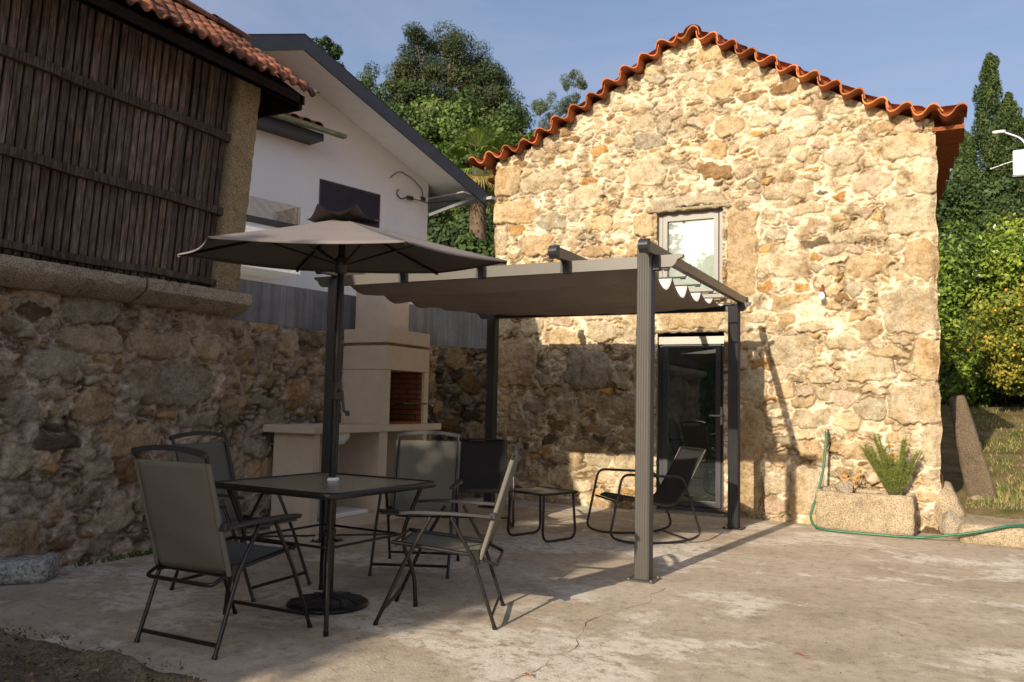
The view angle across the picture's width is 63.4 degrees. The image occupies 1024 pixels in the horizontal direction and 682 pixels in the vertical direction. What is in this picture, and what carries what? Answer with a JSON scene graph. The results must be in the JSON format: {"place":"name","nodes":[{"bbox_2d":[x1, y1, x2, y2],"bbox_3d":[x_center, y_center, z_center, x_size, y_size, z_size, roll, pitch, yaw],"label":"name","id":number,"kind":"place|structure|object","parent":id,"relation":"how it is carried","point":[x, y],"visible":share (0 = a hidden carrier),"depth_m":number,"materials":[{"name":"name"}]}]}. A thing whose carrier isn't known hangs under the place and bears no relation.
{"place":"outdoors","nodes":[
{"label":"outdoors","id":0,"kind":"place"},
{"bbox_2d":[0,498,1023,681],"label":"patio","id":1,"kind":"structure","parent":0,"point":[719,608],"depth_m":4.80,"materials":[{"name":"concrete"}]},
{"bbox_2d":[0,551,61,584],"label":"boulder","id":2,"kind":"object","parent":1,"relation":"on","point":[33,569],"visible":1,"depth_m":5.20,"materials":[{"name":"stone"}]},
{"bbox_2d":[0,628,203,681],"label":"soil patch","id":3,"kind":"object","parent":1,"relation":"on","point":[114,661],"visible":0.59,"depth_m":3.49,"materials":[{"name":"brown soil"}]},
{"bbox_2d":[0,622,207,681],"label":"leaf litter","id":4,"kind":"object","parent":3,"relation":"on","point":[100,675],"visible":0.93,"depth_m":3.48,"materials":[{"name":"brown plant"}]},
{"bbox_2d":[74,548,152,567],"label":"wall weeds","id":5,"kind":"object","parent":1,"relation":"on","point":[139,553],"depth_m":6.02,"materials":[{"name":"green plant"}]},
{"bbox_2d":[0,0,319,565],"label":"granary","id":6,"kind":"structure","parent":1,"relation":"on","point":[128,128],"depth_m":6.04,"materials":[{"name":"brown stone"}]},
{"bbox_2d":[131,444,311,659],"bbox_3d":[-1.454,1.000,4.185,0.574,0.973,0.756,-1,-5,27],"label":"folding chair","id":7,"kind":"object","parent":1,"relation":"on","point":[186,526],"visible":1,"depth_m":3.95,"materials":[{"name":"grey fabric"}]},
{"bbox_2d":[169,431,311,601],"bbox_3d":[-1.737,1.075,5.291,0.756,0.973,0.574,-1,-5,23],"label":"folding chair","id":8,"kind":"object","parent":1,"relation":"on","point":[219,455],"visible":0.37,"depth_m":5.46,"materials":[{"name":"black fabric"}]},
{"bbox_2d":[214,472,436,636],"bbox_3d":[-1.066,1.161,4.737,0.936,0.739,0.936,-1,-5,31],"label":"garden table","id":9,"kind":"object","parent":1,"relation":"on","point":[323,486],"visible":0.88,"depth_m":4.64,"materials":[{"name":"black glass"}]},
{"bbox_2d":[286,528,368,614],"bbox_3d":[-1.068,1.317,4.838,0.470,0.437,0.470,-1,-5,27],"label":"umbrella base","id":10,"kind":"object","parent":1,"relation":"on","point":[341,602],"visible":0.76,"depth_m":4.76,"materials":[{"name":"black metal"}]},
{"bbox_2d":[177,204,506,528],"bbox_3d":[-1.038,0.354,4.928,1.770,2.278,1.979,-1,-5,27],"label":"garden umbrella","id":11,"kind":"object","parent":10,"relation":"in","point":[342,243],"visible":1,"depth_m":4.98,"materials":[{"name":"beige fabric"}]},
{"bbox_2d":[262,291,440,534],"bbox_3d":[-1.519,0.556,8.350,0.690,2.460,2.100,-1,-5,27],"label":"barbecue","id":12,"kind":"object","parent":1,"relation":"on","point":[385,376],"visible":0.78,"depth_m":8.36,"materials":[{"name":"concrete"}]},
{"bbox_2d":[317,506,367,519],"bbox_3d":[-1.677,1.624,7.822,0.340,0.044,0.620,-1,-5,27],"label":"folded board","id":13,"kind":"object","parent":12,"relation":"in","point":[342,512],"visible":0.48,"depth_m":7.85,"materials":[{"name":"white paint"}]},
{"bbox_2d":[427,412,431,422],"bbox_3d":[-0.911,0.832,9.033,0.068,0.128,0.147,-1,-5,27],"label":"bottle","id":14,"kind":"object","parent":12,"relation":"on","point":[429,420],"visible":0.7,"depth_m":9.03,"materials":[{"name":"black plastic"}]},
{"bbox_2d":[219,319,486,536],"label":"retaining wall","id":15,"kind":"structure","parent":1,"relation":"on","point":[274,374],"depth_m":7.81,"materials":[{"name":"brown stone"}]},
{"bbox_2d":[229,279,486,348],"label":"concrete parapet","id":16,"kind":"structure","parent":15,"relation":"on","point":[286,306],"depth_m":8.37,"materials":[{"name":"grey concrete"}]},
{"bbox_2d":[368,431,462,578],"bbox_3d":[-0.673,1.153,6.032,0.574,0.973,0.756,1,-4,3],"label":"folding chair","id":17,"kind":"object","parent":1,"relation":"on","point":[438,462],"visible":0.71,"depth_m":6.32,"materials":[{"name":"grey fabric"}]},
{"bbox_2d":[373,443,522,629],"bbox_3d":[-0.337,1.061,4.699,0.756,0.973,0.574,1,-4,4],"label":"folding chair","id":18,"kind":"object","parent":1,"relation":"on","point":[475,550],"visible":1,"depth_m":4.52,"materials":[{"name":"grey metal"}]},
{"bbox_2d":[449,438,514,528],"bbox_3d":[-0.293,1.389,8.142,0.603,0.822,0.932,1,-4,-3],"label":"rocking chair","id":19,"kind":"object","parent":1,"relation":"on","point":[483,466],"visible":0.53,"depth_m":8.46,"materials":[{"name":"black fabric"}]},
{"bbox_2d":[31,504,1017,674],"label":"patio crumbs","id":20,"kind":"object","parent":1,"relation":"on","point":[553,582],"visible":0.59,"depth_m":5.94,"materials":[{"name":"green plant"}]},
{"bbox_2d":[310,238,751,583],"bbox_3d":[0.368,0.607,7.689,3.270,2.335,3.370,-1,-5,27],"label":"pergola","id":21,"kind":"object","parent":1,"relation":"on","point":[570,284],"visible":1,"depth_m":6.94,"materials":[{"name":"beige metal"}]},
{"bbox_2d":[507,486,577,542],"bbox_3d":[0.266,1.543,7.404,0.474,0.426,0.474,5,-6,-45],"label":"coffee table","id":22,"kind":"object","parent":1,"relation":"on","point":[541,491],"visible":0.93,"depth_m":7.39,"materials":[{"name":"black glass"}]},
{"bbox_2d":[510,588,664,680],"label":"ground crack","id":23,"kind":"object","parent":1,"relation":"on","point":[580,634],"visible":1,"depth_m":4.30,"materials":[{"name":"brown concrete"}]},
{"bbox_2d":[586,446,705,544],"bbox_3d":[1.216,1.374,7.503,0.932,0.822,0.603,2,-4,-15],"label":"rocking chair","id":24,"kind":"object","parent":1,"relation":"on","point":[678,477],"visible":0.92,"depth_m":7.54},
{"bbox_2d":[468,24,967,533],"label":"stone barn","id":25,"kind":"structure","parent":1,"relation":"on","point":[774,190],"depth_m":9.23,"materials":[{"name":"stone"}]},
{"bbox_2d":[653,336,725,516],"bbox_3d":[2.020,0.940,9.371,0.810,1.987,0.220,-1,-5,27],"label":"door","id":26,"kind":"structure","parent":25,"relation":"in","point":[691,369],"depth_m":9.40,"materials":[{"name":"paint"}]},
{"bbox_2d":[659,208,725,299],"bbox_3d":[2.040,-0.981,9.518,0.830,1.065,0.190,-1,-5,27],"label":"window","id":27,"kind":"structure","parent":25,"relation":"in","point":[697,235],"depth_m":9.57,"materials":[{"name":"grey paint"}]},
{"bbox_2d":[819,284,824,299],"bbox_3d":[3.256,-0.516,8.707,0.066,0.180,0.129,-1,-5,27],"label":"wall lamp","id":28,"kind":"object","parent":25,"relation":"attached to","point":[821,294],"visible":1,"depth_m":8.66,"materials":[{"name":"ceramic"}]},
{"bbox_3d":[3.268,0.926,8.595,0.044,0.079,0.138,-1,-5,27],"label":"garden tap","id":29,"kind":"object","parent":25,"relation":"attached to","visible":0},
{"bbox_2d":[809,431,1023,538],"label":"garden hose","id":30,"kind":"object","parent":29,"relation":"hanging from","point":[898,536],"visible":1,"depth_m":7.89,"materials":[{"name":"green rubber"}]},
{"bbox_2d":[815,486,916,535],"bbox_3d":[3.513,1.685,8.241,0.909,0.417,0.378,-1,-5,29],"label":"stone trough","id":31,"kind":"object","parent":1,"relation":"on","point":[870,511],"visible":0.95,"depth_m":8.09,"materials":[{"name":"stone"}]},
{"bbox_2d":[834,480,852,492],"bbox_3d":[3.350,1.477,8.372,0.173,0.141,0.112,0,-4,11],"label":"stone","id":32,"kind":"object","parent":31,"relation":"on","point":[843,486],"visible":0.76,"depth_m":8.33,"materials":[{"name":"grey stone"}]},
{"bbox_2d":[835,463,865,490],"bbox_3d":[3.413,1.383,8.380,0.289,0.305,0.162,-1,-5,27],"label":"dried plant","id":33,"kind":"object","parent":31,"relation":"in","point":[856,478],"visible":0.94,"depth_m":8.36,"materials":[{"name":"orange plant"}]},
{"bbox_2d":[860,433,922,494],"bbox_3d":[3.730,1.221,8.175,0.598,0.649,0.347,-1,-5,27],"label":"heather shrub","id":34,"kind":"object","parent":31,"relation":"on","point":[894,479],"visible":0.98,"depth_m":8.12,"materials":[{"name":"green plant"}]},
{"bbox_2d":[934,481,966,533],"bbox_3d":[4.309,1.655,8.305,0.419,0.506,0.490,4,-5,-37],"label":"boulder","id":35,"kind":"object","parent":1,"relation":"on","point":[947,499],"visible":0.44,"depth_m":8.12,"materials":[{"name":"stone"}]},
{"bbox_2d":[941,511,963,538],"bbox_3d":[4.214,1.749,7.912,0.214,0.256,0.176,-1,-5,27],"label":"boulder","id":36,"kind":"object","parent":1,"relation":"on","point":[951,521],"visible":0.8,"depth_m":7.87,"materials":[{"name":"grey stone"}]},
{"bbox_2d":[949,395,997,499],"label":"leaning slab","id":37,"kind":"structure","parent":1,"relation":"on","point":[975,470],"depth_m":9.19,"materials":[{"name":"grey stone"}]},
{"bbox_2d":[189,0,1023,176],"label":"sky","id":38,"kind":"structure","parent":0,"point":[923,53],"materials":[{"name":"blue"}]},
{"bbox_2d":[938,311,1023,406],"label":"hillside","id":39,"kind":"structure","parent":0,"point":[1003,403],"depth_m":18.27,"materials":[{"name":"green plant"}]},
{"bbox_2d":[312,35,345,68],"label":"pine tree","id":40,"kind":"object","parent":39,"relation":"on","point":[335,51],"visible":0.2,"depth_m":50.06,"materials":[{"name":"green plant"}]},
{"bbox_2d":[356,60,391,100],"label":"pine tree","id":41,"kind":"object","parent":39,"relation":"on","point":[365,81],"visible":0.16,"depth_m":59.75,"materials":[{"name":"green plant"}]},
{"bbox_2d":[378,62,417,107],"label":"pine tree","id":42,"kind":"object","parent":39,"relation":"on","point":[388,89],"visible":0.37,"depth_m":59.20,"materials":[{"name":"green plant"}]},
{"bbox_2d":[382,98,420,126],"bbox_3d":[-6.441,-8.246,41.922,6.916,8.423,6.807,-1,-5,27],"label":"oak tree","id":43,"kind":"object","parent":39,"relation":"on","point":[399,111],"visible":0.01,"depth_m":39.33,"materials":[{"name":"green plant"}]},
{"bbox_2d":[427,219,445,242],"bbox_3d":[-2.802,-1.758,22.001,2.624,3.658,2.724,3,-4,-20],"label":"shrub","id":44,"kind":"object","parent":39,"relation":"on","point":[433,224],"depth_m":21.65,"materials":[{"name":"green plant"}]},
{"bbox_2d":[393,87,484,147],"bbox_3d":[-3.918,-8.378,41.735,8.166,8.737,7.861,-1,-5,27],"label":"oak tree","id":45,"kind":"object","parent":39,"relation":"on","point":[425,127],"visible":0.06,"depth_m":39.72,"materials":[{"name":"green plant"}]},
{"bbox_2d":[382,20,536,134],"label":"pine tree","id":46,"kind":"object","parent":39,"relation":"on","point":[479,74],"visible":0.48,"depth_m":59.42,"materials":[{"name":"green plant"}]},
{"bbox_2d":[427,151,492,236],"bbox_3d":[-2.539,-4.297,32.431,4.425,5.828,5.077,-1,-5,27],"label":"shrub","id":47,"kind":"object","parent":39,"relation":"on","point":[442,217],"visible":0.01,"depth_m":30.96,"materials":[{"name":"green plant"}]},
{"bbox_2d":[446,188,494,244],"bbox_3d":[-0.935,-3.391,29.446,4.626,4.859,4.690,-1,-5,27],"label":"shrub","id":48,"kind":"object","parent":39,"relation":"on","point":[460,220],"visible":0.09,"depth_m":29.20,"materials":[{"name":"green plant"}]},
{"bbox_2d":[440,123,518,242],"bbox_3d":[-1.078,-3.191,24.097,3.115,6.510,3.088,4,-5,-31],"label":"palm tree","id":49,"kind":"object","parent":39,"relation":"on","point":[480,140],"visible":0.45,"depth_m":23.78,"materials":[{"name":"green plant"}]},
{"bbox_2d":[428,98,530,224],"bbox_3d":[-1.868,-8.081,40.195,7.039,8.006,6.899,-1,-5,27],"label":"oak tree","id":50,"kind":"object","parent":39,"relation":"on","point":[459,115],"visible":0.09,"depth_m":38.17,"materials":[{"name":"green plant"}]},
{"bbox_2d":[487,211,495,244],"bbox_3d":[1.366,-2.842,27.458,4.402,4.428,4.814,-1,-5,27],"label":"shrub","id":51,"kind":"object","parent":39,"relation":"on","point":[491,229],"visible":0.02,"depth_m":26.26,"materials":[{"name":"green plant"}]},
{"bbox_2d":[451,129,534,188],"bbox_3d":[-0.073,-7.058,39.356,6.121,6.932,6.099,-1,-5,27],"label":"oak tree","id":52,"kind":"object","parent":39,"relation":"on","point":[529,135],"visible":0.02,"depth_m":38.08,"materials":[{"name":"green plant"}]},
{"bbox_2d":[530,91,566,129],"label":"eucalyptus tree","id":53,"kind":"object","parent":39,"relation":"on","point":[537,107],"visible":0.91,"depth_m":74.65,"materials":[{"name":"green plant"}]},
{"bbox_2d":[559,69,587,114],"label":"eucalyptus tree","id":54,"kind":"object","parent":39,"relation":"on","point":[580,84],"visible":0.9,"depth_m":74.32,"materials":[{"name":"green plant"}]},
{"bbox_2d":[946,129,990,189],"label":"cypress tree","id":55,"kind":"object","parent":39,"relation":"on","point":[967,151],"visible":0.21,"depth_m":44.42,"materials":[{"name":"green plant"}]},
{"bbox_2d":[935,156,1009,299],"bbox_3d":[20.620,-5.225,39.632,5.663,7.165,5.344,-1,-5,27],"label":"dark tree","id":56,"kind":"object","parent":39,"relation":"on","point":[956,193],"visible":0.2,"depth_m":37.80,"materials":[{"name":"green plant"}]},
{"bbox_2d":[948,174,1023,286],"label":"dark tree","id":57,"kind":"object","parent":39,"relation":"on","point":[1004,186],"visible":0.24,"depth_m":36.83,"materials":[{"name":"green plant"}]},
{"bbox_2d":[962,51,1021,196],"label":"cypress tree","id":58,"kind":"object","parent":39,"relation":"on","point":[988,94],"visible":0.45,"depth_m":44.51,"materials":[{"name":"green plant"}]},
{"bbox_2d":[979,91,1023,198],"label":"cypress tree","id":59,"kind":"object","parent":39,"relation":"on","point":[1017,118],"visible":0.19,"depth_m":44.78,"materials":[{"name":"green plant"}]},
{"bbox_2d":[990,130,1023,168],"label":"street lamp","id":60,"kind":"object","parent":39,"relation":"on","point":[1006,133],"visible":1,"depth_m":30.32,"materials":[{"name":"metal"}]},
{"bbox_2d":[1010,120,1023,195],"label":"cypress tree","id":61,"kind":"object","parent":39,"relation":"on","point":[1021,181],"visible":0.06,"depth_m":43.91,"materials":[{"name":"green plant"}]},
{"bbox_2d":[1012,150,1023,178],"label":"sign box","id":62,"kind":"object","parent":39,"relation":"on","point":[1018,163],"visible":1,"depth_m":29.05,"materials":[{"name":"white paint"}]},
{"bbox_2d":[940,404,1023,534],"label":"lawn","id":63,"kind":"structure","parent":0,"point":[951,471],"depth_m":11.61,"materials":[{"name":"plant"}]},
{"bbox_2d":[969,495,983,499],"bbox_3d":[5.069,1.779,9.031,0.257,0.197,0.229,1,-4,-1],"label":"boulder","id":64,"kind":"object","parent":63,"relation":"on","point":[975,498],"visible":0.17,"depth_m":9.00,"materials":[{"name":"stone"}]},
{"bbox_2d":[937,211,1023,405],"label":"laurel hedge","id":65,"kind":"object","parent":63,"relation":"on","point":[960,284],"visible":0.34,"depth_m":18.38,"materials":[{"name":"green plant"}]},
{"bbox_2d":[948,275,1023,396],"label":"citrus bush","id":66,"kind":"object","parent":63,"relation":"on","point":[1006,347],"visible":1,"depth_m":15.79,"materials":[{"name":"green plant"}]},
{"label":"ground","id":67,"kind":"structure","parent":0,"visible":0},
{"bbox_2d":[957,513,1023,547],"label":"granite step","id":68,"kind":"object","parent":67,"relation":"on","point":[1012,536],"visible":0.59,"depth_m":7.59,"materials":[{"name":"beige stone"}]},
{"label":"terrace","id":69,"kind":"structure","parent":0,"visible":0},
{"bbox_2d":[240,34,494,304],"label":"white house","id":70,"kind":"structure","parent":69,"relation":"on","point":[344,139],"depth_m":13.25,"materials":[{"name":"paint"}]},
{"bbox_2d":[319,179,379,227],"bbox_3d":[-2.667,-2.048,13.641,0.026,0.985,1.260,-2,-6,40],"label":"window","id":71,"kind":"structure","parent":70,"relation":"in","point":[334,197],"depth_m":13.60,"materials":[{"name":"black glass"}]},
{"bbox_2d":[427,223,473,249],"bbox_3d":[-1.795,-1.268,20.489,2.441,3.285,2.238,-1,-5,27],"label":"shrub","id":72,"kind":"object","parent":69,"relation":"on","point":[449,235],"visible":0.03,"depth_m":20.17,"materials":[{"name":"green plant"}]},
{"bbox_2d":[449,230,494,257],"bbox_3d":[-0.692,-1.040,19.154,2.300,3.075,2.150,-1,-5,27],"label":"shrub","id":73,"kind":"object","parent":69,"relation":"on","point":[477,245],"visible":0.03,"depth_m":19.11,"materials":[{"name":"green plant"}]}
]}

